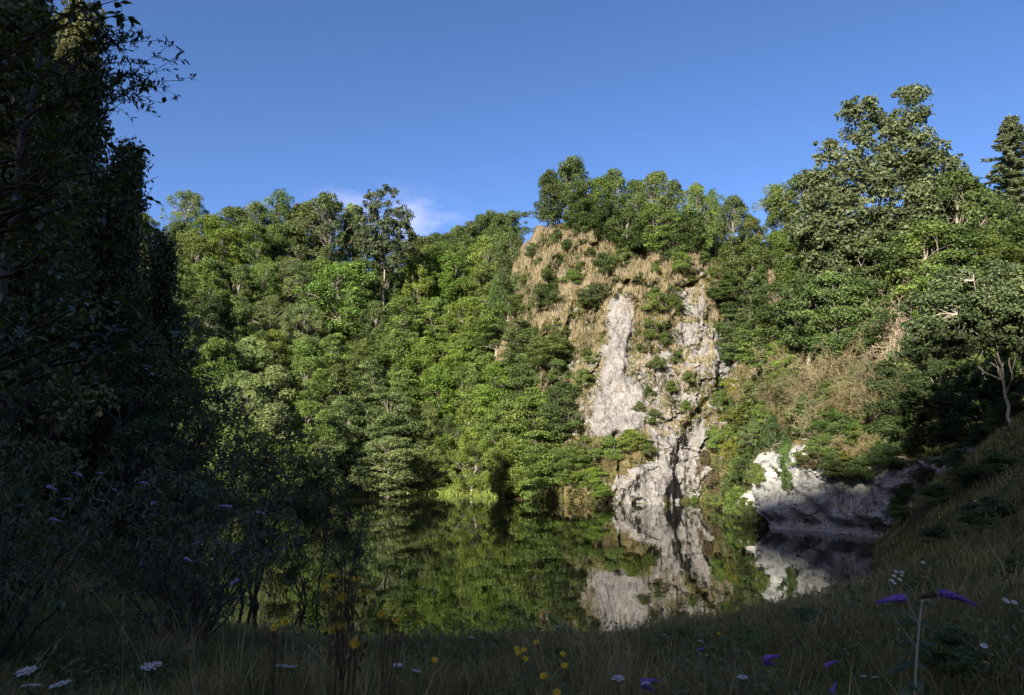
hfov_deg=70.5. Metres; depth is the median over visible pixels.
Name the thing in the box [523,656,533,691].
hawkbit
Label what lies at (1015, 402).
shrub
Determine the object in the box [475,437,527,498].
broadleaf tree
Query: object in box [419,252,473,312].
broadleaf tree
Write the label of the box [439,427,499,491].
broadleaf tree
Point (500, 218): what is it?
broadleaf tree
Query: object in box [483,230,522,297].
broadleaf tree
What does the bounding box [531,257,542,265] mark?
shrub
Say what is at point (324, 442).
broadleaf tree
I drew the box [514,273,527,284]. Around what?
shrub
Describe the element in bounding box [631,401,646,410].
shrub
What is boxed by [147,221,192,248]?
shrub
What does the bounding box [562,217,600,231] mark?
shrub
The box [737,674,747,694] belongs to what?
wild carrot
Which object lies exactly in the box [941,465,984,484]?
shrub
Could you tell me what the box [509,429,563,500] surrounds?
broadleaf tree
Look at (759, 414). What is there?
shrub
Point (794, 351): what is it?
shrub
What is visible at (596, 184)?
broadleaf tree
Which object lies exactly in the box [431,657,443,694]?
hawkbit
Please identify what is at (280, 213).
broadleaf tree
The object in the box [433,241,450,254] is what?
broadleaf tree
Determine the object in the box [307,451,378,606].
slender tree
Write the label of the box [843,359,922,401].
shrub
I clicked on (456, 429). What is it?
broadleaf tree
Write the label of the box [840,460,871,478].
shrub
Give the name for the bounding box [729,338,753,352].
shrub
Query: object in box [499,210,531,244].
broadleaf tree
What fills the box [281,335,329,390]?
broadleaf tree
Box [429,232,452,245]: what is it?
broadleaf tree
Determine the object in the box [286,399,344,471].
broadleaf tree
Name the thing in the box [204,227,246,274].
broadleaf tree
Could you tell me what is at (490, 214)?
broadleaf tree
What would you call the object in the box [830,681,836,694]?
buddleia
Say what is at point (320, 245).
broadleaf tree
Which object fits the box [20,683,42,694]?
wild carrot
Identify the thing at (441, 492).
shore grass
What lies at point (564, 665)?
hawkbit
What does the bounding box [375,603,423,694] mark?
st johns wort
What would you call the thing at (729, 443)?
shrub
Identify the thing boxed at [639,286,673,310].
shrub
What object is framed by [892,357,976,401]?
shrub
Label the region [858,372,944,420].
shrub
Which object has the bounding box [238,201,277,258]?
broadleaf tree
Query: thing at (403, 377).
broadleaf tree
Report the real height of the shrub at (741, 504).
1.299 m
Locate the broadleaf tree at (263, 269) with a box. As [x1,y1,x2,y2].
[245,257,287,316]
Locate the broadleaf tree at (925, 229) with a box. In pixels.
[867,215,983,321]
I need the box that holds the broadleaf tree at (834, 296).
[786,270,882,369]
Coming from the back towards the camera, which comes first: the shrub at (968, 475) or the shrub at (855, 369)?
the shrub at (855, 369)
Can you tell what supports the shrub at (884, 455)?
on the rock outcrop
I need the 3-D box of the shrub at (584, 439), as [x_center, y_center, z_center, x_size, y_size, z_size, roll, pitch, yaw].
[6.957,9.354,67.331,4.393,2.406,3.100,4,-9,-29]
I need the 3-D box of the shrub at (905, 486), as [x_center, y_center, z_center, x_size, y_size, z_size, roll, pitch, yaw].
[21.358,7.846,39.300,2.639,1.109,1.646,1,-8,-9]
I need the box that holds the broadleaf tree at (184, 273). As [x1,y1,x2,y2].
[153,265,201,309]
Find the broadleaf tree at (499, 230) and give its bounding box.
[481,226,524,262]
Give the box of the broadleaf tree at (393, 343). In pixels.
[373,329,421,387]
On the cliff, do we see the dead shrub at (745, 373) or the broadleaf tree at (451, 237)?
the dead shrub at (745, 373)
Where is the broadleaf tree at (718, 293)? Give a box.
[705,278,750,302]
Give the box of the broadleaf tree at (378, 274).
[364,264,404,316]
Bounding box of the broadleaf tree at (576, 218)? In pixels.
[560,197,609,237]
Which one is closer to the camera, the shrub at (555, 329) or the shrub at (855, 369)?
the shrub at (855, 369)
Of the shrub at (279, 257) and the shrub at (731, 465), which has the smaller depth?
the shrub at (731, 465)
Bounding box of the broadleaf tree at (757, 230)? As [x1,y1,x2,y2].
[727,216,773,270]
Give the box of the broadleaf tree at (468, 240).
[458,235,490,265]
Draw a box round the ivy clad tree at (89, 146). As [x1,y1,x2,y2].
[0,0,131,505]
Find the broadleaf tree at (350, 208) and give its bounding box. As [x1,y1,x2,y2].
[332,202,372,271]
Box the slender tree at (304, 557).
[264,428,347,607]
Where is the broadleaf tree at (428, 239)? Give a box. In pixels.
[402,235,438,264]
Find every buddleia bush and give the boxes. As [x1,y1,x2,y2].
[0,385,91,551]
[0,427,175,626]
[0,459,148,668]
[24,441,305,652]
[96,436,306,636]
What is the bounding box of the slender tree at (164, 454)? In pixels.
[42,344,229,567]
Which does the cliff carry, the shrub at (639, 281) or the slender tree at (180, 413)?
the shrub at (639, 281)
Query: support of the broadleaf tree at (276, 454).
on the ground at (950, 444)
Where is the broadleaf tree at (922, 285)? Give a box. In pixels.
[910,263,975,340]
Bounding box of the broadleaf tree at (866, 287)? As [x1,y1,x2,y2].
[829,276,897,358]
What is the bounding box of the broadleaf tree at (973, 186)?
[926,168,1012,261]
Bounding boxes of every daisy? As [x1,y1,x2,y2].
[980,643,993,694]
[1001,598,1012,667]
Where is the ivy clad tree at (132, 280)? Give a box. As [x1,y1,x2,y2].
[45,134,178,535]
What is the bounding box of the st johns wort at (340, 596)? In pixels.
[306,550,385,694]
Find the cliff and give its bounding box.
[494,230,776,504]
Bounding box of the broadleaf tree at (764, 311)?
[746,281,801,359]
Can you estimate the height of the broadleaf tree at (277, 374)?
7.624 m
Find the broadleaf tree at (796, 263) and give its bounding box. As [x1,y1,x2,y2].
[777,226,840,304]
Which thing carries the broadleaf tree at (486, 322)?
on the cliff
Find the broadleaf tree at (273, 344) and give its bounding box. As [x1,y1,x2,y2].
[250,328,295,385]
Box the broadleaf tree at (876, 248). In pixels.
[844,228,928,330]
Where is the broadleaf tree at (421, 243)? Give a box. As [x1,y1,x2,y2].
[397,234,430,277]
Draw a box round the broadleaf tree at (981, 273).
[953,269,1003,323]
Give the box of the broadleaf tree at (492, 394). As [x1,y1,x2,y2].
[471,361,514,428]
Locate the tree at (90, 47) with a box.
[0,13,196,375]
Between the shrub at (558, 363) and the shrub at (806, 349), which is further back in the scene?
the shrub at (558, 363)
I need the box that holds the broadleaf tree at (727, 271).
[707,240,754,278]
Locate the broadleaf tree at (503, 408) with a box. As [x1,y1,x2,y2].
[468,397,532,470]
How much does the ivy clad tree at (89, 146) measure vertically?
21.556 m
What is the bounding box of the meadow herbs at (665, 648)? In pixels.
[1,384,1023,694]
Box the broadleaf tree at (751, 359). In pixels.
[732,314,793,376]
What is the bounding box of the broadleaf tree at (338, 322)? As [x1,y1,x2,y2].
[292,260,374,335]
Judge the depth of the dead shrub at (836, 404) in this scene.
45.29 m
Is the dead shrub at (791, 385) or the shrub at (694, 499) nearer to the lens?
the dead shrub at (791, 385)
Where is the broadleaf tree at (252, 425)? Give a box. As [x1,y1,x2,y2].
[205,414,272,496]
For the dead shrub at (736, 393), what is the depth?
66.70 m
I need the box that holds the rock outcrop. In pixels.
[737,437,978,537]
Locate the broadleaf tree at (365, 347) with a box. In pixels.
[343,338,386,385]
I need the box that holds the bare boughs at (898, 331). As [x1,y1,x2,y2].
[856,295,911,357]
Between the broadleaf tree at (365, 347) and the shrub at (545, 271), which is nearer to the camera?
the shrub at (545, 271)
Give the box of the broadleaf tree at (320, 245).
[306,232,332,274]
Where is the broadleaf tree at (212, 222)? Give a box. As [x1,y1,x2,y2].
[181,213,239,249]
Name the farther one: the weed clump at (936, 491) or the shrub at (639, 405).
the shrub at (639, 405)
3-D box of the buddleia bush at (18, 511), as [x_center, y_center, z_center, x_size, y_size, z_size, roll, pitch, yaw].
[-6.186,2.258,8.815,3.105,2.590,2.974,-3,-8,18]
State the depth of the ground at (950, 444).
30.76 m
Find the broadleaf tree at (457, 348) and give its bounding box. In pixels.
[435,332,485,386]
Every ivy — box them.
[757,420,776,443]
[775,444,793,492]
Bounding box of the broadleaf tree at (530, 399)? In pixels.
[498,386,556,449]
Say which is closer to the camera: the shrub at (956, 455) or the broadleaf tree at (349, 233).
the shrub at (956, 455)
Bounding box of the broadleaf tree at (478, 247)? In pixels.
[466,234,502,285]
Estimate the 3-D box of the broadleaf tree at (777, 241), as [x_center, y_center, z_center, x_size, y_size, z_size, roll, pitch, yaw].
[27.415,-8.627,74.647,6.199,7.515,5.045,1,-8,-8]
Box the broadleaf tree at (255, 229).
[236,221,275,278]
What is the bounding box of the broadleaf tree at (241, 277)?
[214,263,271,323]
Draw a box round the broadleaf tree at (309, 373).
[285,359,334,421]
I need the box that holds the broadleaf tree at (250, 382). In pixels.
[202,370,269,431]
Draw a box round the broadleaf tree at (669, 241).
[649,208,695,262]
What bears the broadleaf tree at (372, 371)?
on the ground at (950, 444)
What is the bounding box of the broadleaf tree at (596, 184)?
[572,176,612,219]
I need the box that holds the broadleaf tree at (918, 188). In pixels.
[779,82,987,327]
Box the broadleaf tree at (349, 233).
[327,227,365,262]
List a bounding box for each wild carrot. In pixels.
[14,666,38,683]
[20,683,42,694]
[49,680,71,694]
[140,661,161,694]
[275,664,288,694]
[288,665,297,694]
[393,663,402,692]
[412,669,421,694]
[467,637,480,690]
[554,626,566,685]
[612,675,624,694]
[662,634,670,693]
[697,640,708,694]
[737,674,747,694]
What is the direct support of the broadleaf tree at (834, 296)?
on the ground at (950, 444)
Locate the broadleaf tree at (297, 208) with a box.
[280,201,333,271]
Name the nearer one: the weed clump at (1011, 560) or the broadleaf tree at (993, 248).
the weed clump at (1011, 560)
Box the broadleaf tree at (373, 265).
[352,237,391,271]
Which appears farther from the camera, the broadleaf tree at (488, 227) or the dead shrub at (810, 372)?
the broadleaf tree at (488, 227)
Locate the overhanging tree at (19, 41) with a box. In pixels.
[0,0,200,434]
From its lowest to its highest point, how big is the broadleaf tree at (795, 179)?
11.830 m
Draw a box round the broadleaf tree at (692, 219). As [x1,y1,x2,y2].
[669,210,715,257]
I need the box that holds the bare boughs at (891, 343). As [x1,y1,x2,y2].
[854,309,911,363]
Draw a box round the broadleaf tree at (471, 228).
[463,221,486,258]
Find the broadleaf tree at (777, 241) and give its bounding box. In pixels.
[760,229,803,297]
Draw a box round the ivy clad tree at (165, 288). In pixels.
[92,227,217,547]
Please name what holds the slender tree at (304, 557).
on the ground at (950, 444)
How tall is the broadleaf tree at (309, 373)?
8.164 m
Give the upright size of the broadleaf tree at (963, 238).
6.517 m
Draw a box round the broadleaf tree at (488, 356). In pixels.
[462,328,499,384]
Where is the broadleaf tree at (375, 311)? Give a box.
[354,300,400,345]
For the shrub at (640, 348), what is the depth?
70.43 m
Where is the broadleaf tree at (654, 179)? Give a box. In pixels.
[625,170,672,242]
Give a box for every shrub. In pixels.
[136,212,162,244]
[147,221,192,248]
[166,230,201,262]
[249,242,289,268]
[261,255,310,286]
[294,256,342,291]
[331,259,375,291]
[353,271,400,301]
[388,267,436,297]
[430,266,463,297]
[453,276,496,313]
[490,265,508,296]
[499,294,524,316]
[507,361,534,387]
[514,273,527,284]
[514,326,542,351]
[516,448,564,485]
[519,211,527,217]
[523,242,542,258]
[526,283,564,308]
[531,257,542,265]
[540,266,555,278]
[542,321,570,337]
[545,229,562,245]
[546,355,573,381]
[549,277,558,288]
[552,254,565,265]
[554,456,586,484]
[559,268,581,283]
[560,238,571,250]
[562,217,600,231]
[562,435,594,459]
[569,368,596,386]
[574,282,610,306]
[574,467,608,487]
[575,261,583,271]
[575,329,592,350]
[579,347,598,362]
[580,401,595,418]
[581,247,595,256]
[582,435,629,460]
[586,252,616,274]
[590,484,615,496]
[601,456,616,468]
[608,247,638,266]
[610,277,618,286]
[612,429,660,451]
[630,271,647,284]
[631,343,647,352]
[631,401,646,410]
[634,318,664,338]
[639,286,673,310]
[640,440,656,454]
[642,356,670,369]
[642,386,656,395]
[643,409,662,423]
[649,261,661,273]
[653,283,681,302]
[659,331,672,344]
[662,245,673,258]
[665,380,677,392]
[670,248,692,270]
[670,350,685,362]
[671,298,691,314]
[680,400,691,410]
[681,370,695,382]
[688,274,696,284]
[688,449,718,486]
[688,496,699,502]
[699,250,709,266]
[703,266,718,279]
[704,425,720,448]
[706,390,737,412]
[706,487,719,503]
[707,491,727,507]
[715,376,724,386]
[717,402,749,424]
[717,424,740,446]
[718,346,734,363]
[718,437,740,459]
[719,475,733,492]
[720,377,736,395]
[722,409,740,422]
[724,486,743,515]
[726,382,746,403]
[727,445,755,479]
[727,460,738,472]
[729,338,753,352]
[731,501,761,523]
[732,497,749,514]
[735,361,759,380]
[736,417,765,445]
[739,382,759,399]
[746,463,765,484]
[749,401,773,422]
[751,375,788,413]
[754,414,791,453]
[755,336,794,373]
[759,379,784,395]
[765,334,805,366]
[766,368,791,386]
[766,403,788,435]
[772,361,809,402]
[781,370,806,386]
[784,373,825,404]
[784,395,833,438]
[785,344,850,395]
[785,394,818,416]
[786,450,809,465]
[793,432,848,456]
[794,406,858,433]
[794,453,824,468]
[800,332,833,360]
[811,381,856,422]
[813,380,841,402]
[815,453,843,471]
[816,333,874,383]
[819,455,854,478]
[825,412,853,441]
[826,430,884,458]
[827,371,876,413]
[829,452,887,478]
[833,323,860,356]
[836,378,899,424]
[837,350,889,401]
[837,450,855,460]
[840,367,863,385]
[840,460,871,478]
[841,424,883,451]
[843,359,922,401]
[847,329,888,356]
[849,368,911,418]
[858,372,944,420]
[858,413,929,452]
[865,443,907,469]
[866,514,886,527]
[882,497,908,513]
[884,482,920,501]
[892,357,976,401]
[908,467,939,486]
[926,449,972,466]
[927,375,988,418]
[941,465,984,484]
[942,334,994,376]
[954,495,1018,516]
[962,422,988,446]
[964,356,1017,401]
[978,407,1013,431]
[984,393,1023,417]
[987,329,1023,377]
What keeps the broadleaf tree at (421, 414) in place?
on the ground at (950, 444)
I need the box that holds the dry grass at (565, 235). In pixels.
[494,224,779,493]
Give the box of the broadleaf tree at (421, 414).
[406,400,444,460]
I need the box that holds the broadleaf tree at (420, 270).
[398,256,435,315]
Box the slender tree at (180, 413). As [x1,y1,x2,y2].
[95,354,251,573]
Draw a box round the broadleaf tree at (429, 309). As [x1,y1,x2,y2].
[411,297,460,355]
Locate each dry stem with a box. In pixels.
[90,588,152,694]
[114,594,136,694]
[182,598,199,691]
[595,576,621,692]
[600,580,624,693]
[845,653,858,694]
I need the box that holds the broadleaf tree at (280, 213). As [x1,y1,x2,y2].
[237,188,306,261]
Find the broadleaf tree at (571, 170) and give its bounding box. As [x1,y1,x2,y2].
[553,155,593,220]
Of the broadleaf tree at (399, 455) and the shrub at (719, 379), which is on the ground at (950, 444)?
the broadleaf tree at (399, 455)
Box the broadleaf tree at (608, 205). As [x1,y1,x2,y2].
[587,201,626,240]
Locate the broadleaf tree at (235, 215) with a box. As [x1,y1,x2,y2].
[214,205,253,261]
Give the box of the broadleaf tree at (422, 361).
[400,336,453,392]
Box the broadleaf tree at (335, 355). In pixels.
[309,332,357,390]
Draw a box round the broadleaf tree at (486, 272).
[463,263,496,316]
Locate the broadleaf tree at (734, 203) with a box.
[716,194,753,267]
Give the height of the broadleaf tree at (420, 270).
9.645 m
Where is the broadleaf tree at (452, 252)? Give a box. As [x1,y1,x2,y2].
[435,243,473,270]
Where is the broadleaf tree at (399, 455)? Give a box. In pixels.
[346,435,426,496]
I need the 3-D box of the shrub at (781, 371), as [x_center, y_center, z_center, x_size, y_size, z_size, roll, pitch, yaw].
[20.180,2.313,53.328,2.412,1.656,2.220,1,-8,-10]
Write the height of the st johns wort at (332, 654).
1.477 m
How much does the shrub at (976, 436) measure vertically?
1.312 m
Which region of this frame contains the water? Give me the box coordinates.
[182,495,879,638]
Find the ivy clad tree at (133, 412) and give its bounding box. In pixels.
[86,317,175,491]
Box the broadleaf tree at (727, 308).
[717,283,774,340]
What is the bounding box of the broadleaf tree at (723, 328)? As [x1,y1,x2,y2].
[712,313,749,365]
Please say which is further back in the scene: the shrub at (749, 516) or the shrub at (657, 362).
the shrub at (657, 362)
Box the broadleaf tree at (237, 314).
[210,300,268,359]
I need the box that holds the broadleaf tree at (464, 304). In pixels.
[434,296,486,351]
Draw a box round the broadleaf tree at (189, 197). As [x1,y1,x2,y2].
[160,189,209,248]
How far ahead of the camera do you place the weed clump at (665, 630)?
8.44 m
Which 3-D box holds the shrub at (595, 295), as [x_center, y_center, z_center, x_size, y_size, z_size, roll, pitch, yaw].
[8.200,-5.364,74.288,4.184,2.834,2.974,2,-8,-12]
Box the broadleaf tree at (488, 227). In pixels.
[476,226,494,258]
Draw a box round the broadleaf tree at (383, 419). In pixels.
[355,389,434,471]
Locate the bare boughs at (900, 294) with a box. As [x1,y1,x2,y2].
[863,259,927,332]
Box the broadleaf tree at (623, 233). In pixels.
[604,206,654,253]
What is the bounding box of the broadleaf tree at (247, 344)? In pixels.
[212,336,277,392]
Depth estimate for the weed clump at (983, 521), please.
18.27 m
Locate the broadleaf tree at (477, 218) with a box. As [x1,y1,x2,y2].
[474,213,488,238]
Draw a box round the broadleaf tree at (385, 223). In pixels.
[352,183,417,318]
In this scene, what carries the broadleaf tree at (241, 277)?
on the ground at (950, 444)
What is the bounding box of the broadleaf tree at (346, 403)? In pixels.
[324,395,375,469]
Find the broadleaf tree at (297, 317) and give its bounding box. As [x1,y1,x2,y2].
[277,302,330,350]
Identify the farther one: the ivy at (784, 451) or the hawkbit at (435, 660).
the ivy at (784, 451)
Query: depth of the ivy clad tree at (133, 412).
36.03 m
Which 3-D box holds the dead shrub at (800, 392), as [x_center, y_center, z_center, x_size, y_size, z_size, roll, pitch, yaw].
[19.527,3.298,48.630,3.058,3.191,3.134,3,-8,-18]
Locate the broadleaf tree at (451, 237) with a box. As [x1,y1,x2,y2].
[441,232,460,243]
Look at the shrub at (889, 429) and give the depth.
42.33 m
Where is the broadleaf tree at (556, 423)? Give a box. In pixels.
[537,381,584,441]
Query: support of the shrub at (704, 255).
on the cliff
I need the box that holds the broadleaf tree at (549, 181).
[528,168,571,226]
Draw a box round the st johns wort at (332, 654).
[312,621,362,694]
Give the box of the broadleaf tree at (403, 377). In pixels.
[379,369,428,435]
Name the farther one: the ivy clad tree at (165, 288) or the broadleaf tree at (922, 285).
the broadleaf tree at (922, 285)
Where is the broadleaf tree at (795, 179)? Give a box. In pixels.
[766,168,839,252]
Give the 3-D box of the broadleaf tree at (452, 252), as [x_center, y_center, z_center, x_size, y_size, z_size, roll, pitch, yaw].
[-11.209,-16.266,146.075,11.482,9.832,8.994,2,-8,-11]
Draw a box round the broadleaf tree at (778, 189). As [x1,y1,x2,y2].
[751,182,799,261]
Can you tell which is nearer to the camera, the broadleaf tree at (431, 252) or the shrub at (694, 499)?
the shrub at (694, 499)
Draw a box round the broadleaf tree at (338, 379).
[307,364,370,426]
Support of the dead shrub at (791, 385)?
on the ground at (950, 444)
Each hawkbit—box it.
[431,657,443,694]
[514,646,526,693]
[515,650,527,694]
[521,647,533,689]
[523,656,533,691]
[533,639,546,690]
[539,672,547,692]
[552,689,561,694]
[559,651,572,694]
[561,662,571,692]
[570,616,580,693]
[582,628,594,686]
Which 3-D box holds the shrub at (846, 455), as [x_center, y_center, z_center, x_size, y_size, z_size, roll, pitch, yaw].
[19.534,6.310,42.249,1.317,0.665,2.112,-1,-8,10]
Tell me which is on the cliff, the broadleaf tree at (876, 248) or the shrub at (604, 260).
the shrub at (604, 260)
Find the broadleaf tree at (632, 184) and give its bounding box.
[619,179,648,229]
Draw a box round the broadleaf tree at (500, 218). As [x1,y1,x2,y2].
[491,211,514,240]
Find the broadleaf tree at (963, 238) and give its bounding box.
[917,221,989,276]
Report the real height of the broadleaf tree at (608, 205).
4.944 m
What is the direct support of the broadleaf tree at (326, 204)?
on the ground at (950, 444)
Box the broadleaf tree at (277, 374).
[240,364,298,428]
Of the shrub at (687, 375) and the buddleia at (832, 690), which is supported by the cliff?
the shrub at (687, 375)
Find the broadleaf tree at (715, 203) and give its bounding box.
[702,188,731,259]
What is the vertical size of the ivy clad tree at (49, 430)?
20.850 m
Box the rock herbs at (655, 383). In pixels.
[494,232,775,502]
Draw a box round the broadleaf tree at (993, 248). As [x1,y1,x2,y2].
[956,229,1023,270]
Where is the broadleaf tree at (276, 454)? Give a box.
[234,440,316,502]
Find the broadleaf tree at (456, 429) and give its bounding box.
[426,414,465,470]
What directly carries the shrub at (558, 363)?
on the cliff
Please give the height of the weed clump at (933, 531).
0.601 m
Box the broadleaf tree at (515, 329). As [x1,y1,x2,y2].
[496,319,537,376]
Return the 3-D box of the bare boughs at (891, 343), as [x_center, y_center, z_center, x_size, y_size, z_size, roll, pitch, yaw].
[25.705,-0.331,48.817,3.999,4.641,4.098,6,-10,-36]
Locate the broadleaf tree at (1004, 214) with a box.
[958,190,1023,266]
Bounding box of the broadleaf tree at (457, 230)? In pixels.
[447,224,477,255]
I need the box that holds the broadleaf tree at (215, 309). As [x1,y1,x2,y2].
[189,293,239,356]
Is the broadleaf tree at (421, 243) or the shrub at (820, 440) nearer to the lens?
the shrub at (820, 440)
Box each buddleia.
[640,678,658,694]
[696,647,712,688]
[752,655,779,694]
[815,660,837,694]
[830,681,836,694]
[876,586,976,694]
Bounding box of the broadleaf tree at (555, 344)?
[522,334,579,369]
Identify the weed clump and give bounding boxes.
[546,646,575,668]
[648,626,707,652]
[708,624,775,666]
[781,605,827,626]
[886,505,911,519]
[909,624,985,685]
[914,484,955,502]
[915,523,957,545]
[952,506,1006,532]
[958,452,1021,472]
[989,555,1023,581]
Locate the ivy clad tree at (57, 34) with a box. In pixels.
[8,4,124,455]
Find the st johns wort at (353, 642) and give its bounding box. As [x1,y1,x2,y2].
[338,637,366,694]
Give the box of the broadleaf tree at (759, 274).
[722,236,783,304]
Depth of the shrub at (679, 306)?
72.91 m
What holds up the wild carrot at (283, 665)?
on the meadow herbs at (665, 648)
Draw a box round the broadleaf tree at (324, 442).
[295,437,369,497]
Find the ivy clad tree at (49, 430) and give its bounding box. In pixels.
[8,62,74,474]
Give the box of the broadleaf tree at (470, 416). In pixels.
[433,400,495,466]
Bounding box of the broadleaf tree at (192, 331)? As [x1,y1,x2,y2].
[173,299,218,370]
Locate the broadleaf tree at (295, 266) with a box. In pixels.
[270,258,314,313]
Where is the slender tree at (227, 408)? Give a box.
[149,388,299,623]
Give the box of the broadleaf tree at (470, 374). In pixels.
[448,362,485,427]
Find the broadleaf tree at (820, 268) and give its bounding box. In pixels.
[799,223,881,304]
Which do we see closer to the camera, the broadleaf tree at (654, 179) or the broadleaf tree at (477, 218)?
the broadleaf tree at (654, 179)
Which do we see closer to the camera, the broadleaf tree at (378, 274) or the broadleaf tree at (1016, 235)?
the broadleaf tree at (1016, 235)
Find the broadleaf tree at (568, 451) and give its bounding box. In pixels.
[546,446,595,487]
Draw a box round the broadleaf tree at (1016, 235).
[979,222,1023,265]
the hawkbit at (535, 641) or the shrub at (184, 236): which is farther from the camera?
the shrub at (184, 236)
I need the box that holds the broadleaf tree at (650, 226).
[635,202,681,254]
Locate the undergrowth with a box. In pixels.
[66,213,1023,534]
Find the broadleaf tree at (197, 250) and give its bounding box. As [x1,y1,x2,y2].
[174,234,228,287]
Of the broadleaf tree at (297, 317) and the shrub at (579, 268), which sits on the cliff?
the shrub at (579, 268)
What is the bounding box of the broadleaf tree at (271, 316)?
[241,294,298,344]
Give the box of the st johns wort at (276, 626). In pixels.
[254,616,303,694]
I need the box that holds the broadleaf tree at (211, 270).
[182,257,232,309]
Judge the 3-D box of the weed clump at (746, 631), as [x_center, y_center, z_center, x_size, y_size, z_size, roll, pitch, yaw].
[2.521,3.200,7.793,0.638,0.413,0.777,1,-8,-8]
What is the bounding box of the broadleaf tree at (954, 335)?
[883,258,1023,425]
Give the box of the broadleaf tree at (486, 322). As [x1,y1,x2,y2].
[470,302,508,355]
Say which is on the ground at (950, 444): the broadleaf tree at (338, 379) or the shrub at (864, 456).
the broadleaf tree at (338, 379)
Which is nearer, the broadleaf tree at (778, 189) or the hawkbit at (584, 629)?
the hawkbit at (584, 629)
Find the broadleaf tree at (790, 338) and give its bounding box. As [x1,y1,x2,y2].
[770,271,833,365]
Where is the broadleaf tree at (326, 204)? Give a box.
[289,190,361,272]
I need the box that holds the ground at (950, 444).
[0,220,1023,694]
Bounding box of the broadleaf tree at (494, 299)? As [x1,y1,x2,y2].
[479,265,523,330]
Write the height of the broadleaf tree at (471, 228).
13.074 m
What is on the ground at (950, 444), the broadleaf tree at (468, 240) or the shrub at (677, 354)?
the broadleaf tree at (468, 240)
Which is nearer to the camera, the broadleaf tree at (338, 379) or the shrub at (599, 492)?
the shrub at (599, 492)
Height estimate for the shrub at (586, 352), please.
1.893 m
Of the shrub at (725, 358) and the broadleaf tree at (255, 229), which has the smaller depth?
the shrub at (725, 358)
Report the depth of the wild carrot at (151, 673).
2.85 m
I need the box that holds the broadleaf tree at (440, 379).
[405,363,461,428]
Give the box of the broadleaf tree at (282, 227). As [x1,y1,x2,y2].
[263,219,314,261]
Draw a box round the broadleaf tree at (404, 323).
[380,295,422,351]
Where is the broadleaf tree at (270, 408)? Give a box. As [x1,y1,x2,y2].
[236,401,306,473]
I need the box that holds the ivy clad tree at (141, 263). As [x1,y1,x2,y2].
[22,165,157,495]
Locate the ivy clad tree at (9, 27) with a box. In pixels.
[0,0,120,557]
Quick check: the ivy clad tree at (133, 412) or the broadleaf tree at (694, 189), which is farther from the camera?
the broadleaf tree at (694, 189)
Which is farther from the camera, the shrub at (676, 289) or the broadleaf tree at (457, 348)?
the broadleaf tree at (457, 348)
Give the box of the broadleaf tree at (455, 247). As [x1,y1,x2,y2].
[445,240,473,291]
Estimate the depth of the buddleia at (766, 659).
4.38 m
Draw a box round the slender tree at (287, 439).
[168,377,335,606]
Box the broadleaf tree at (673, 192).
[655,179,692,244]
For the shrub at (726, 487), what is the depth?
57.35 m
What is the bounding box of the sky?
[46,0,1023,280]
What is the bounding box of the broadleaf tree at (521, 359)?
[490,354,545,404]
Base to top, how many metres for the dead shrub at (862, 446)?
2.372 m
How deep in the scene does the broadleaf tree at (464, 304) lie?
94.16 m
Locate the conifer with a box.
[980,113,1023,231]
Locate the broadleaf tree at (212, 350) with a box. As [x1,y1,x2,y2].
[189,336,240,394]
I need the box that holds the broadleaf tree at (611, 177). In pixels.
[600,167,633,215]
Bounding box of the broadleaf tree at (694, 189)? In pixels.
[678,181,720,254]
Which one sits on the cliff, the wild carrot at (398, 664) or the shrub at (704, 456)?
the shrub at (704, 456)
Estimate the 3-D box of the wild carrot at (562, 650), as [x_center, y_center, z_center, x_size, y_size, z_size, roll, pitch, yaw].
[0.327,2.356,4.942,0.050,0.885,0.100,-8,-11,44]
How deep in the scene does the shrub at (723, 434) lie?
64.73 m
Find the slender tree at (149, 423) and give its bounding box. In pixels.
[83,390,266,601]
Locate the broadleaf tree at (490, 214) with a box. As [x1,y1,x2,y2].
[479,209,500,237]
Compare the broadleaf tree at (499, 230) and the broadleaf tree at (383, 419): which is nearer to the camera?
the broadleaf tree at (383, 419)
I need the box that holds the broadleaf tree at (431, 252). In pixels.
[419,244,443,288]
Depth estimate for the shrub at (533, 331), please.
75.34 m
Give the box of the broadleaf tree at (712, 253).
[703,219,734,259]
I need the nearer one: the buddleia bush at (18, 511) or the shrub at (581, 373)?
the buddleia bush at (18, 511)
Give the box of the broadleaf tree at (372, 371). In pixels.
[346,358,400,426]
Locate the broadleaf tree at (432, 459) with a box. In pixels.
[412,446,455,486]
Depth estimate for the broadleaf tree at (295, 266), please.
98.80 m
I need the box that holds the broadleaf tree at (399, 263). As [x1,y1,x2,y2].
[372,239,415,278]
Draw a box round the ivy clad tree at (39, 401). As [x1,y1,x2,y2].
[0,0,106,515]
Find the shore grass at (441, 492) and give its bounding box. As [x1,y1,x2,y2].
[213,474,501,505]
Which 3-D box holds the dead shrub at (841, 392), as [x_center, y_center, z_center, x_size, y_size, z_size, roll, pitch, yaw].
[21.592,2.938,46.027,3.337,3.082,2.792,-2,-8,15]
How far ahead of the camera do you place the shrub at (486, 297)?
103.10 m

